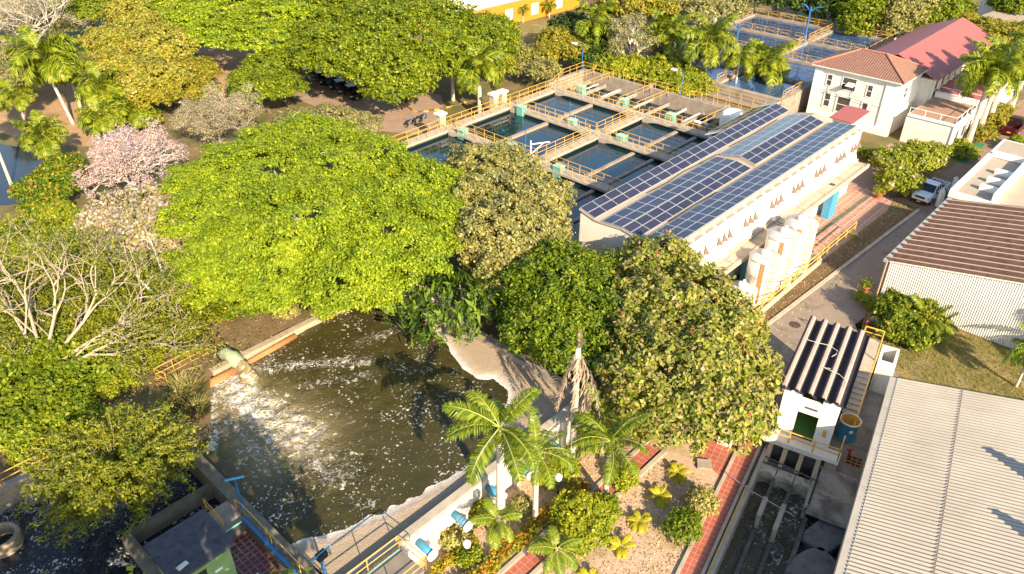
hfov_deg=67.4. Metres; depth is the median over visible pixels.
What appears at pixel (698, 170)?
solar panel
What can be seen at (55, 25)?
dry crown tree
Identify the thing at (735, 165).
solar panel
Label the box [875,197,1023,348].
brown roof shed
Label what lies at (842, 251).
leaf litter
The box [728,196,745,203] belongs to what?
solar panel
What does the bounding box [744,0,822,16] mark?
woodland tree
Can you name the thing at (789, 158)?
solar panel
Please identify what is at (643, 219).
solar panel
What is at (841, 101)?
window
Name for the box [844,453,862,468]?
drain grate
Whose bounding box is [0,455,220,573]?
basin water
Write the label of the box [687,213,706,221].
solar panel
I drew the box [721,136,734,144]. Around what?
solar panel
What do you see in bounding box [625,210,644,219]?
solar panel
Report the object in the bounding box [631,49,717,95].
hedge tree
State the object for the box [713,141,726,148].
solar panel
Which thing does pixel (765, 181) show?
solar panel
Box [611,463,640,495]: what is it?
garden bush
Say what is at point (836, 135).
solar panel
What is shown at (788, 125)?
solar panel
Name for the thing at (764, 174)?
solar panel
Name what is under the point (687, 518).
garden bush
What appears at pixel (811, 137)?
solar panel
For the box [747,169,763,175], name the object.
solar panel
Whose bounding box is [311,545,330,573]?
light pole
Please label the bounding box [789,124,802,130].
solar panel
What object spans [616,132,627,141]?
sluice box
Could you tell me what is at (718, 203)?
solar panel
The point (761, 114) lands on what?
solar panel
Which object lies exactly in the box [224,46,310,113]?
shade tree
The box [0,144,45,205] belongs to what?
pond
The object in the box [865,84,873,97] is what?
window
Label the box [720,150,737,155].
solar panel
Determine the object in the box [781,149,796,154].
solar panel
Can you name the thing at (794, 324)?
manhole cover
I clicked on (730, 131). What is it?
solar panel
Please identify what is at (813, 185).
pump hall
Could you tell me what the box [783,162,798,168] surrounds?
solar panel
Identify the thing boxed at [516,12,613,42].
lawn
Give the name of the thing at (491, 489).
overflow pipe
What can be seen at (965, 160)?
access lid
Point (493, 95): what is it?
gate pillar
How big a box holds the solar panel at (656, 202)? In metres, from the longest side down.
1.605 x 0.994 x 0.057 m
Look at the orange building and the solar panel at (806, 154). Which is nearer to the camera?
the solar panel at (806, 154)
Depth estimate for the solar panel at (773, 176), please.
69.11 m
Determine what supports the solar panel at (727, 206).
on the pump hall
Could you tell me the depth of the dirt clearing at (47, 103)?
102.90 m
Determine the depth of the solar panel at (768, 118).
81.33 m
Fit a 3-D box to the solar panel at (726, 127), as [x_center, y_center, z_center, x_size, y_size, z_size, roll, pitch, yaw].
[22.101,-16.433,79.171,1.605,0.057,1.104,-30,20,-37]
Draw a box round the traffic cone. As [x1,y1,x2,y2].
[864,317,870,325]
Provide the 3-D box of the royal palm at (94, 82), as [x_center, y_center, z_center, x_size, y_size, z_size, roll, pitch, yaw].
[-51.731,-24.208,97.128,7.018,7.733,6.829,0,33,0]
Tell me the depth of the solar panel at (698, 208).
64.37 m
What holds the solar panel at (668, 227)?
on the pump hall
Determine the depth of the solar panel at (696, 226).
61.23 m
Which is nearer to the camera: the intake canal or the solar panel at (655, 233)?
the intake canal
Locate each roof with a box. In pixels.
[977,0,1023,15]
[982,10,1023,45]
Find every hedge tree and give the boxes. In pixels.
[577,50,651,79]
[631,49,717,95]
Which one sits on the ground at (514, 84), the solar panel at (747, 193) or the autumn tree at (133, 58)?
the autumn tree at (133, 58)
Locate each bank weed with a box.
[3,338,201,473]
[201,288,272,320]
[268,296,301,319]
[317,307,336,322]
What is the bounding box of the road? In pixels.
[718,208,932,394]
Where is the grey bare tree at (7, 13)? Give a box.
[0,0,92,45]
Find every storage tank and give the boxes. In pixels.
[727,279,757,309]
[745,247,781,306]
[764,225,801,291]
[784,213,818,277]
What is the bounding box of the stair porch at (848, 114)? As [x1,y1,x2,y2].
[829,105,869,128]
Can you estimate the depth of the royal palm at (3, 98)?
82.43 m
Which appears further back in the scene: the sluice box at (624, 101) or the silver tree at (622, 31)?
the silver tree at (622, 31)
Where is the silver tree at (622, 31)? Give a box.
[603,11,660,57]
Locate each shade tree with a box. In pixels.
[126,561,133,573]
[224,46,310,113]
[270,561,312,573]
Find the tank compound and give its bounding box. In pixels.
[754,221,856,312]
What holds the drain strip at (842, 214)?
on the brick paving
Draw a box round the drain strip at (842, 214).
[815,195,870,237]
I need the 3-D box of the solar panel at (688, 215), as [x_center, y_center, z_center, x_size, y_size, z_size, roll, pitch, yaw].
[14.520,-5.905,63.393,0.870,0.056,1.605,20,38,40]
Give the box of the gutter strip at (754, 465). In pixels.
[705,445,764,573]
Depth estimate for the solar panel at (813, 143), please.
75.56 m
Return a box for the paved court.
[850,143,897,187]
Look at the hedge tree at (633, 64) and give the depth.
108.79 m
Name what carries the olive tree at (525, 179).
on the ground at (514, 84)
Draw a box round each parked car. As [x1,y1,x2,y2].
[302,66,314,80]
[313,70,326,84]
[322,75,336,89]
[332,78,346,94]
[342,83,362,99]
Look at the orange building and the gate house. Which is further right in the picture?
the gate house
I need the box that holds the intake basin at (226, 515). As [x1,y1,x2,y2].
[0,414,242,573]
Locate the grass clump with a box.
[152,368,214,422]
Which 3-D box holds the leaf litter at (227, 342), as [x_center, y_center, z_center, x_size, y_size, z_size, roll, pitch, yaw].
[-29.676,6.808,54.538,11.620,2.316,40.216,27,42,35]
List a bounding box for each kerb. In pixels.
[392,95,472,112]
[497,441,667,573]
[675,441,761,573]
[765,208,920,324]
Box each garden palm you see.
[470,497,522,549]
[527,525,582,573]
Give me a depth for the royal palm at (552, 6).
142.78 m
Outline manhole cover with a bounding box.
[789,321,800,327]
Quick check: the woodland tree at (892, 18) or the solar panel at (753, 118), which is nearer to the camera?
the solar panel at (753, 118)
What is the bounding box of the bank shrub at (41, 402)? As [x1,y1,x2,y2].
[0,322,146,453]
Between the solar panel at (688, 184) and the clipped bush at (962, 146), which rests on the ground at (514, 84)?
the clipped bush at (962, 146)
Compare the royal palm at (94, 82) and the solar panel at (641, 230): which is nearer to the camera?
the solar panel at (641, 230)
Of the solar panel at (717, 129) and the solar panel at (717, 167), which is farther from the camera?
the solar panel at (717, 129)
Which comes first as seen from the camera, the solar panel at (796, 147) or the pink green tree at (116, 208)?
the pink green tree at (116, 208)
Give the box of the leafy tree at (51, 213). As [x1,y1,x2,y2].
[0,199,97,281]
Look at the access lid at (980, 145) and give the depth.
93.52 m
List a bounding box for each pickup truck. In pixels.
[910,177,950,204]
[1000,115,1023,135]
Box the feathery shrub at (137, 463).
[10,395,212,551]
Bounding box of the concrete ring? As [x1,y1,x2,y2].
[0,521,24,558]
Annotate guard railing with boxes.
[153,344,216,383]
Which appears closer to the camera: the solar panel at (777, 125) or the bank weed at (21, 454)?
the bank weed at (21, 454)
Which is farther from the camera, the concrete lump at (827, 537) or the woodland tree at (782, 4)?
the woodland tree at (782, 4)
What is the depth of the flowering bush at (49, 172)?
76.96 m
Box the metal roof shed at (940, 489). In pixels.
[833,376,1023,573]
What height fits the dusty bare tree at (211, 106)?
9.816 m
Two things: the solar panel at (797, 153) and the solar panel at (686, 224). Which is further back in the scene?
the solar panel at (797, 153)
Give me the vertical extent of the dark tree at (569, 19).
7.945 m
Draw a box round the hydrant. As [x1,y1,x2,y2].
[847,448,853,457]
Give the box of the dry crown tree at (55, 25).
[0,3,90,91]
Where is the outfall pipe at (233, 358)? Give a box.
[210,333,296,386]
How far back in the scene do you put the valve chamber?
55.29 m
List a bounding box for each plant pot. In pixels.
[850,231,857,238]
[858,276,874,292]
[872,185,886,198]
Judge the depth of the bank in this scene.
54.77 m
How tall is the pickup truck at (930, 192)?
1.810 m
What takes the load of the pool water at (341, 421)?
in the settling pool
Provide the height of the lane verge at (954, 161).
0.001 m
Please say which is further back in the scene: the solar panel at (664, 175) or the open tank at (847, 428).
the solar panel at (664, 175)
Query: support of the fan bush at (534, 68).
on the ground at (514, 84)
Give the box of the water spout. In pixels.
[234,359,258,383]
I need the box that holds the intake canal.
[707,442,859,573]
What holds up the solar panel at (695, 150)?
on the pump hall
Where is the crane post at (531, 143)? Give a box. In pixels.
[530,140,549,154]
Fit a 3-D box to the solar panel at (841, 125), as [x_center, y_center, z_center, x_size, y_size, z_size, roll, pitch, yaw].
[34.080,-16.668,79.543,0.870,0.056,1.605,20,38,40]
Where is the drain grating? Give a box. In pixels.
[889,195,906,197]
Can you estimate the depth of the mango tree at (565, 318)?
52.88 m
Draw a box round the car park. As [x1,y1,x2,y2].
[286,72,443,134]
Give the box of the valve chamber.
[868,344,899,394]
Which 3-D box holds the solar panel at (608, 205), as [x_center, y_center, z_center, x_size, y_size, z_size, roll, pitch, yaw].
[8.169,-6.833,64.634,0.817,0.056,1.605,39,48,25]
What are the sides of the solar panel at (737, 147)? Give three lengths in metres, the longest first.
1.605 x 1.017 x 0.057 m
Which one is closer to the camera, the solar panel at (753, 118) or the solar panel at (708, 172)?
the solar panel at (708, 172)
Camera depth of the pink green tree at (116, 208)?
62.70 m
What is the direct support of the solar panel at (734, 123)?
on the pump hall
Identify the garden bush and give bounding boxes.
[437,492,532,551]
[453,544,482,568]
[468,499,494,528]
[531,429,608,491]
[546,487,618,562]
[592,492,623,523]
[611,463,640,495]
[659,504,703,546]
[681,484,722,518]
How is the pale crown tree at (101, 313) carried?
on the bank
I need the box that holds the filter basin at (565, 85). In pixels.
[373,62,755,264]
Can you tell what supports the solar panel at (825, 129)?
on the pump hall
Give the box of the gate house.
[761,315,870,471]
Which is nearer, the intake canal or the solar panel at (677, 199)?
the intake canal
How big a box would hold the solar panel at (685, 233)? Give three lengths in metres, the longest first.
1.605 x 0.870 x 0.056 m
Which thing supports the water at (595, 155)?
in the filter basin at (565, 85)
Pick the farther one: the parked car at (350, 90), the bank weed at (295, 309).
the parked car at (350, 90)
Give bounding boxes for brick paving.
[812,182,893,260]
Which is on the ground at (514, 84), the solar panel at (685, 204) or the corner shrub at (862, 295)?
the corner shrub at (862, 295)
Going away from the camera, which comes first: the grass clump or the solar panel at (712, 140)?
the grass clump
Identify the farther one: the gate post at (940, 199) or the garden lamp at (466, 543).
the gate post at (940, 199)
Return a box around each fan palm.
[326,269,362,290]
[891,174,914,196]
[908,294,954,342]
[927,304,959,343]
[1001,322,1023,387]
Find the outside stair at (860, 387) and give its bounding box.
[835,326,884,431]
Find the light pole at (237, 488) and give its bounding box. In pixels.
[225,475,245,509]
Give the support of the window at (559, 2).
in the orange building
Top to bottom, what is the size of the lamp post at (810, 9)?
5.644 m
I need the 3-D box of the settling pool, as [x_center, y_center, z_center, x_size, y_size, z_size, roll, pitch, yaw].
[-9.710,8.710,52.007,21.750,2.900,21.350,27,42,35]
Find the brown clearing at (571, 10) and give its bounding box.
[525,0,625,21]
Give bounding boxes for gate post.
[935,188,944,206]
[948,177,958,192]
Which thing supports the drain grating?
on the brick lane
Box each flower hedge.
[429,534,480,573]
[462,480,592,573]
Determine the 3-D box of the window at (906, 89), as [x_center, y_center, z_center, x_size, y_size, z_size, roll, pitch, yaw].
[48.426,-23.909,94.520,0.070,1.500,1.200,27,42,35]
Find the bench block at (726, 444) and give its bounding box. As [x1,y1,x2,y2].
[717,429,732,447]
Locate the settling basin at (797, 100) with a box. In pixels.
[622,8,893,111]
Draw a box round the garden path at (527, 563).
[504,442,662,573]
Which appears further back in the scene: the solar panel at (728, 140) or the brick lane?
the brick lane
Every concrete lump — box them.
[784,547,835,573]
[801,520,844,555]
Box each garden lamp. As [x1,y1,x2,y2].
[463,539,470,555]
[555,473,561,495]
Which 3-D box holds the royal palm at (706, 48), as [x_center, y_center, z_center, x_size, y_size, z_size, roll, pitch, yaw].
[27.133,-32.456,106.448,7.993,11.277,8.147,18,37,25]
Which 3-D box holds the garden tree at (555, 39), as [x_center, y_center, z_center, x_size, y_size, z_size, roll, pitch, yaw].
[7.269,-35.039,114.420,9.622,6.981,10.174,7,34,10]
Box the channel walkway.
[648,83,791,111]
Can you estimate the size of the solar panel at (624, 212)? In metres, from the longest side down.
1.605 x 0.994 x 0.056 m
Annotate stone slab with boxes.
[697,458,711,470]
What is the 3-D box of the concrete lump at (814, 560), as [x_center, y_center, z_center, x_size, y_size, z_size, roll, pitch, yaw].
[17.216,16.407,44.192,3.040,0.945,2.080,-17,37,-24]
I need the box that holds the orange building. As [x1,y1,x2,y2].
[415,0,578,39]
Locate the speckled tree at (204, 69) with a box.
[121,54,225,115]
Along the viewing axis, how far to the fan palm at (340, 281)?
63.20 m
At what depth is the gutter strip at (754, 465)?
47.99 m
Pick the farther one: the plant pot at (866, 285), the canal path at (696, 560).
the plant pot at (866, 285)
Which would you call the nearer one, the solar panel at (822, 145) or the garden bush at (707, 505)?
the garden bush at (707, 505)
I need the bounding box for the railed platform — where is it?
[346,535,426,573]
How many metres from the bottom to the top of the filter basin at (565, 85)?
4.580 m
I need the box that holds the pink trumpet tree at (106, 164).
[70,116,190,201]
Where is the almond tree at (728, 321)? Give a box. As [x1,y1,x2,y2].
[589,229,786,463]
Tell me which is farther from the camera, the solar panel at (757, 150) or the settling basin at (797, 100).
the settling basin at (797, 100)
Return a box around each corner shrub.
[853,289,875,307]
[868,287,951,352]
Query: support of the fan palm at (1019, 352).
on the grass verge at (961, 376)
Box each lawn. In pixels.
[417,424,721,573]
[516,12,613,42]
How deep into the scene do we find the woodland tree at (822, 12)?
128.07 m
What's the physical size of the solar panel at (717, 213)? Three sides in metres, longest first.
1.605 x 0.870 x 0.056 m
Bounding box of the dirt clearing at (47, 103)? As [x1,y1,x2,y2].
[0,78,95,146]
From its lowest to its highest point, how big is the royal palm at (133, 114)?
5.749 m
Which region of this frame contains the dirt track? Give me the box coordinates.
[180,46,250,104]
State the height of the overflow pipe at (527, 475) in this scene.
0.720 m
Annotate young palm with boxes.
[576,567,599,573]
[609,534,636,558]
[625,510,651,533]
[646,485,671,508]
[666,462,690,483]
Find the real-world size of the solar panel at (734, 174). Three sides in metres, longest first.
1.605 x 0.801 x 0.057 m
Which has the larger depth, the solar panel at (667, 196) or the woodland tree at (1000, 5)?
the woodland tree at (1000, 5)
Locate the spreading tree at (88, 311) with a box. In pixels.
[0,206,257,389]
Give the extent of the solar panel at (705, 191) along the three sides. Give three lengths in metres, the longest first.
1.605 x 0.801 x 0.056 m
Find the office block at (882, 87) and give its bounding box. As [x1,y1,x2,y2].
[806,48,929,136]
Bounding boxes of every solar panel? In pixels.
[580,201,598,212]
[588,206,606,217]
[593,195,610,205]
[600,200,617,211]
[602,214,622,224]
[604,189,622,199]
[612,194,629,204]
[612,217,633,227]
[615,208,634,216]
[616,183,633,192]
[623,188,640,198]
[623,220,641,232]
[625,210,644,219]
[626,201,645,209]
[627,177,643,186]
[631,225,649,235]
[634,182,651,192]
[635,214,653,224]
[636,204,655,213]
[638,172,653,181]
[638,195,656,203]
[643,218,661,229]
[644,232,662,238]
[645,176,661,186]
[646,207,664,217]
[647,198,666,206]
[648,166,664,175]
[649,189,667,197]
[655,212,672,222]
[655,225,674,233]
[656,171,671,180]
[658,192,677,200]
[658,201,674,210]
[659,161,674,169]
[659,183,677,190]
[665,165,681,174]
[665,205,683,215]
[667,218,685,226]
[668,156,683,164]
[668,186,687,193]
[668,195,685,204]
[668,227,684,235]
[670,178,686,185]
[675,229,694,238]
[676,160,691,169]
[676,220,695,228]
[677,199,693,209]
[678,151,692,159]
[678,211,696,219]
[679,172,697,179]
[679,180,697,188]
[679,188,696,198]
[686,155,700,163]
[686,222,705,231]
[687,146,702,154]
[687,193,703,202]
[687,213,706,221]
[689,174,707,182]
[689,204,707,212]
[690,167,706,173]
[690,183,706,191]
[695,150,709,158]
[697,141,710,149]
[697,187,713,196]
[697,215,716,224]
[698,161,716,168]
[699,177,715,185]
[699,206,717,214]
[700,169,716,176]
[700,198,717,205]
[704,145,718,153]
[706,137,720,144]
[707,181,723,190]
[708,156,725,162]
[708,164,725,170]
[708,209,726,216]
[709,126,724,131]
[709,171,724,180]
[709,200,726,207]
[710,192,726,199]
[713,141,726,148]
[714,132,728,139]
[717,158,735,165]
[717,175,732,184]
[718,125,733,130]
[718,202,736,210]
[719,166,734,174]
[719,194,736,201]
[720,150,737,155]
[720,186,736,193]
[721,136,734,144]
[723,127,736,135]
[727,120,742,125]
[727,170,741,178]
[728,161,743,168]
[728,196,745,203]
[729,145,746,149]
[729,188,745,195]
[730,131,743,139]
[730,150,747,155]
[730,180,745,187]
[731,123,744,130]
[734,116,750,121]
[735,165,750,173]
[738,127,751,134]
[738,140,753,144]
[738,182,754,189]
[738,190,755,197]
[739,119,752,126]
[739,175,755,181]
[740,145,755,150]
[741,151,755,159]
[746,123,759,130]
[747,115,760,122]
[747,136,761,140]
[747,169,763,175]
[747,184,764,191]
[748,141,764,145]
[748,155,763,164]
[748,176,763,183]
[750,146,763,154]
[754,119,766,126]
[754,131,770,135]
[755,111,767,117]
[755,136,772,140]
[756,178,773,185]
[757,150,771,158]
[757,164,772,170]
[757,171,773,177]
[758,141,772,149]
[761,115,774,122]
[762,107,774,114]
[763,127,777,130]
[764,132,779,136]
[765,146,779,153]
[765,159,780,164]
[765,166,780,171]
[766,137,780,144]
[766,173,782,179]
[769,111,781,117]
[770,103,781,110]
[770,123,784,126]
[771,127,787,131]
[773,141,787,148]
[773,154,788,159]
[773,160,788,166]
[774,132,787,139]
[774,167,790,173]
[776,107,788,113]
[777,118,791,122]
[780,123,794,127]
[781,136,794,144]
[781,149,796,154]
[782,128,795,135]
[783,155,797,161]
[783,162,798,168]
[785,114,798,118]
[787,119,802,123]
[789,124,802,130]
[789,132,802,139]
[789,144,804,149]
[791,150,804,155]
[791,157,806,163]
[794,115,809,118]
[796,119,809,126]
[796,127,809,134]
[797,140,810,144]
[798,146,812,151]
[798,152,814,157]
[804,115,816,122]
[804,123,816,130]
[804,135,818,140]
[805,141,819,146]
[806,147,821,152]
[811,119,823,126]
[812,131,824,135]
[813,136,827,141]
[814,142,829,148]
[818,126,832,131]
[821,132,833,136]
[822,137,835,142]
[826,122,839,126]
[827,127,841,132]
[829,133,843,138]
[834,123,847,127]
[836,129,849,133]
[842,124,856,129]
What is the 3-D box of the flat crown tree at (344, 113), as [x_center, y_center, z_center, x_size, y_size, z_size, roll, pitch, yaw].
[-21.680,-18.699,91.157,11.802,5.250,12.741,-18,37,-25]
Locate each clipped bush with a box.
[856,146,878,159]
[950,137,984,160]
[966,100,1014,141]
[1005,133,1023,143]
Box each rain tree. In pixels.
[141,0,323,58]
[146,109,476,319]
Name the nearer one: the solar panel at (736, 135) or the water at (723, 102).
the solar panel at (736, 135)
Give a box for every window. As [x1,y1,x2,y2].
[505,8,512,19]
[531,2,537,14]
[556,0,561,8]
[821,91,832,107]
[825,73,833,85]
[833,95,852,111]
[840,76,857,92]
[860,101,869,119]
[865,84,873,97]
[902,86,908,99]
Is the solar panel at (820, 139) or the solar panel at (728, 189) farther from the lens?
the solar panel at (820, 139)
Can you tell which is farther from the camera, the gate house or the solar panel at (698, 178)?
the solar panel at (698, 178)
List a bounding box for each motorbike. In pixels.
[406,117,412,127]
[413,114,419,124]
[420,111,426,121]
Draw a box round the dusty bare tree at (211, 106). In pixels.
[163,77,266,142]
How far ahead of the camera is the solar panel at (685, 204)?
65.11 m
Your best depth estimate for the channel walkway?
99.84 m
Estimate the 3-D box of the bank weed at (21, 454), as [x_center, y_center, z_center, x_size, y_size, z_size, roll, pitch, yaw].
[-27.082,7.193,51.473,4.858,1.431,14.476,13,36,19]
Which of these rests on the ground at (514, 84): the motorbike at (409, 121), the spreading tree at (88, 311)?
the spreading tree at (88, 311)
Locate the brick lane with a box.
[868,99,1023,210]
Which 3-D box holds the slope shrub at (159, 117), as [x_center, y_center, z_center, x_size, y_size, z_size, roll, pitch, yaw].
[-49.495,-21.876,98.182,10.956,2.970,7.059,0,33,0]
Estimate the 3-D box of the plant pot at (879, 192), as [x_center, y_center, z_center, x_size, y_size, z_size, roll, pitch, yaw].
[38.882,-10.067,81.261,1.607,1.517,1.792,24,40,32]
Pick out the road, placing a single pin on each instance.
(846, 311)
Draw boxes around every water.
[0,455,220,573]
[195,306,507,573]
[405,93,704,236]
[572,85,718,131]
[646,16,884,97]
[654,84,760,110]
[717,464,837,573]
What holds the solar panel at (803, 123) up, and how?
on the pump hall
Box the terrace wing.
[899,73,1012,146]
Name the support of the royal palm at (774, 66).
on the ground at (514, 84)
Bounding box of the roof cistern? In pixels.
[719,108,741,125]
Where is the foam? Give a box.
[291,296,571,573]
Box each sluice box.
[456,126,468,139]
[516,104,526,115]
[552,163,565,177]
[566,117,577,124]
[576,84,586,94]
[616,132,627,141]
[618,97,628,107]
[665,111,676,121]
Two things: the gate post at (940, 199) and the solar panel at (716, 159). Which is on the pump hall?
the solar panel at (716, 159)
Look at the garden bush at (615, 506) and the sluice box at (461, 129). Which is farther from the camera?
the sluice box at (461, 129)
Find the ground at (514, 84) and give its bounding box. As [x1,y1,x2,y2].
[0,0,1023,572]
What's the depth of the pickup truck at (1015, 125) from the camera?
96.25 m
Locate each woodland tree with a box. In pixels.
[590,0,689,41]
[665,0,752,27]
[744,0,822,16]
[789,0,864,25]
[830,0,912,36]
[870,0,948,39]
[901,0,978,28]
[941,7,1021,43]
[984,0,1023,14]
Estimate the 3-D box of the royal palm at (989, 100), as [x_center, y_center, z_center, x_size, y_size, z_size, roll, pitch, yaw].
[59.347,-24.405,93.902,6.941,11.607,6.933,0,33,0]
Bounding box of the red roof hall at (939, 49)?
[875,17,994,111]
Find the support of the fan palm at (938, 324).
on the grass verge at (961, 376)
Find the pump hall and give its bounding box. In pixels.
[578,101,869,313]
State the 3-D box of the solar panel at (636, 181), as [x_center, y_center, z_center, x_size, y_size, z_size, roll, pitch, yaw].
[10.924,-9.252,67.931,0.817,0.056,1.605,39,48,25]
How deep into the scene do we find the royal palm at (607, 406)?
48.25 m
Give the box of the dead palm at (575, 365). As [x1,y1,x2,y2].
[554,329,601,459]
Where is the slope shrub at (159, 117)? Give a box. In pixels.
[76,105,163,127]
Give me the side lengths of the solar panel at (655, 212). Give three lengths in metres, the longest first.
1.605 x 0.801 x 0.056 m
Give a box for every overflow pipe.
[415,538,437,561]
[450,510,472,531]
[485,484,506,498]
[517,467,533,479]
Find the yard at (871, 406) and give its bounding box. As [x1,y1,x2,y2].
[761,333,899,477]
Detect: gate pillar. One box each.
[434,110,446,128]
[487,91,499,108]
[496,88,508,105]
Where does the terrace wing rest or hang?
on the ground at (514, 84)
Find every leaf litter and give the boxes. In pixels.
[0,275,349,472]
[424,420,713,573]
[765,182,919,355]
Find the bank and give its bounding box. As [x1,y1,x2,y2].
[0,235,438,483]
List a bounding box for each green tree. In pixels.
[41,0,122,28]
[67,179,201,306]
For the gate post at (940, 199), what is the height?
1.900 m
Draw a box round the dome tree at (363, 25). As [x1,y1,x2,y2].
[285,0,530,105]
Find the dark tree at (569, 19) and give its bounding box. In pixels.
[547,9,610,69]
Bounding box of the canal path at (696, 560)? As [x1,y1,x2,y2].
[680,441,757,573]
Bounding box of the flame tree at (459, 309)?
[379,259,514,349]
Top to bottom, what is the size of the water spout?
2.082 m
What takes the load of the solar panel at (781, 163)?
on the pump hall
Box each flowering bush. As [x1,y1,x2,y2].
[7,151,87,218]
[868,138,953,193]
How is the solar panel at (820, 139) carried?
on the pump hall
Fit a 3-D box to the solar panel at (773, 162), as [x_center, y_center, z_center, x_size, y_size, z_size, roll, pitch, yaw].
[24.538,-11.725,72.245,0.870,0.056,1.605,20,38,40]
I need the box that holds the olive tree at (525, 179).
[443,137,577,308]
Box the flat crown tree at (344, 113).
[272,102,384,141]
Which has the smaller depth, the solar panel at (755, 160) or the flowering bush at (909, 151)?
the solar panel at (755, 160)
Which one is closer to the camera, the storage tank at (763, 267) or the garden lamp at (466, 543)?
the garden lamp at (466, 543)
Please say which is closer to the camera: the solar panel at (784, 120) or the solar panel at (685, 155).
the solar panel at (685, 155)
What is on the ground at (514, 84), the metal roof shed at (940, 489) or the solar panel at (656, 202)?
the metal roof shed at (940, 489)
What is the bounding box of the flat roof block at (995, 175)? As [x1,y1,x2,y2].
[948,139,1023,206]
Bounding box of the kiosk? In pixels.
[143,508,236,573]
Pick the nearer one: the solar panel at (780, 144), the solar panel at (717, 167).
the solar panel at (717, 167)
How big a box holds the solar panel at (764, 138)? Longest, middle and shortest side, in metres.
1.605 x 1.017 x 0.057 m
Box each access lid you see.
[955,156,969,162]
[973,142,984,147]
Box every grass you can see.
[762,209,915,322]
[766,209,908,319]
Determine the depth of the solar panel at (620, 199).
65.59 m
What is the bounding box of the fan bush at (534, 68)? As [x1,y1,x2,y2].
[507,40,563,81]
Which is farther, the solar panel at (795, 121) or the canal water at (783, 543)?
the solar panel at (795, 121)
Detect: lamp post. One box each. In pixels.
[571,42,582,68]
[671,68,683,95]
[693,120,707,140]
[733,22,749,40]
[801,3,822,42]
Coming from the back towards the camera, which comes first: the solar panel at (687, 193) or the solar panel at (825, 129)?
the solar panel at (825, 129)
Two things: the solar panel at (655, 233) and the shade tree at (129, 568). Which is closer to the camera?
the shade tree at (129, 568)
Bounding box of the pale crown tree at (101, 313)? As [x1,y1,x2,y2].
[0,239,229,362]
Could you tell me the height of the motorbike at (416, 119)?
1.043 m
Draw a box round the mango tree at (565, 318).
[489,235,630,382]
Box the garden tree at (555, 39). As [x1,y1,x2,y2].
[525,24,588,73]
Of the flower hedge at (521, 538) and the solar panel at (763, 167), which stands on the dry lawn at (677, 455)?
the flower hedge at (521, 538)
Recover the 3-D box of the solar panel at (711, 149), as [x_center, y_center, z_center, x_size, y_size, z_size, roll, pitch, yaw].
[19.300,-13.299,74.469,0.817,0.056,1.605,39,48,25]
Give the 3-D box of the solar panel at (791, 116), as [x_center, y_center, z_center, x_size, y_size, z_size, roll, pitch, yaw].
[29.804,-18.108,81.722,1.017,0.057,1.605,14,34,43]
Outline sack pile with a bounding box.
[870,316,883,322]
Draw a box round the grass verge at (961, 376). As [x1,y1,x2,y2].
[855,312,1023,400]
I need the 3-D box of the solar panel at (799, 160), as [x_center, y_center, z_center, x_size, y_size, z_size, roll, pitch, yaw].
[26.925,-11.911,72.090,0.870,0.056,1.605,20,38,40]
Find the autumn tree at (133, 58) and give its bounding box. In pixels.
[75,0,212,96]
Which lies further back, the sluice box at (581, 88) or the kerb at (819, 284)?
the sluice box at (581, 88)
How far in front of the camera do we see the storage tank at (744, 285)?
63.17 m
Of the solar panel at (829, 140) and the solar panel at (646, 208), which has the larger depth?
the solar panel at (829, 140)
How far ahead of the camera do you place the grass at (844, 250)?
73.02 m
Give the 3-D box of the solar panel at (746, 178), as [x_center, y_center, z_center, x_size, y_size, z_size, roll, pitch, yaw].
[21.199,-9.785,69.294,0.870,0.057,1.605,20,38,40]
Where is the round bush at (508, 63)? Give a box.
[497,53,516,80]
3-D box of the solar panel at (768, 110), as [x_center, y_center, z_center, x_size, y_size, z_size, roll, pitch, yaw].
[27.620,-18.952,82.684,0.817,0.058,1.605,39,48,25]
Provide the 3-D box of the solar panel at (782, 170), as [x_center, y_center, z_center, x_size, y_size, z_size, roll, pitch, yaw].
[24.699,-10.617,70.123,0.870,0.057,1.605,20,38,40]
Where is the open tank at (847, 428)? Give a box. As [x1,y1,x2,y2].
[836,412,861,442]
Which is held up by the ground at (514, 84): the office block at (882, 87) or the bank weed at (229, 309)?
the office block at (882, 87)
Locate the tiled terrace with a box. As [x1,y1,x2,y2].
[225,499,308,573]
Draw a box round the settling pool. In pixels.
[184,288,591,573]
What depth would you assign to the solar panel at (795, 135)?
77.11 m
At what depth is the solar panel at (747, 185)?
67.73 m
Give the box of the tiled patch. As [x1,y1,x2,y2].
[697,428,738,476]
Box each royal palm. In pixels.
[0,25,83,124]
[0,79,39,121]
[0,80,12,185]
[8,110,69,158]
[47,41,91,111]
[71,60,122,110]
[74,91,121,137]
[109,87,156,131]
[429,39,464,101]
[442,386,543,540]
[450,35,507,113]
[502,411,574,519]
[518,4,529,22]
[541,0,557,17]
[567,410,651,494]
[571,0,617,69]
[574,381,640,458]
[645,8,678,24]
[646,8,693,53]
[680,12,739,71]
[720,40,759,82]
[741,38,798,85]
[954,40,1023,141]
[972,36,1023,127]
[989,35,1023,114]
[1007,20,1023,107]
[1015,20,1023,89]
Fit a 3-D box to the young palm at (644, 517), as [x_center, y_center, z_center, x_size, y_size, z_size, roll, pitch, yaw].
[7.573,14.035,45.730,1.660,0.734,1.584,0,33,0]
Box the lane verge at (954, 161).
[942,102,1022,168]
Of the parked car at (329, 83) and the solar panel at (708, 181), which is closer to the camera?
the solar panel at (708, 181)

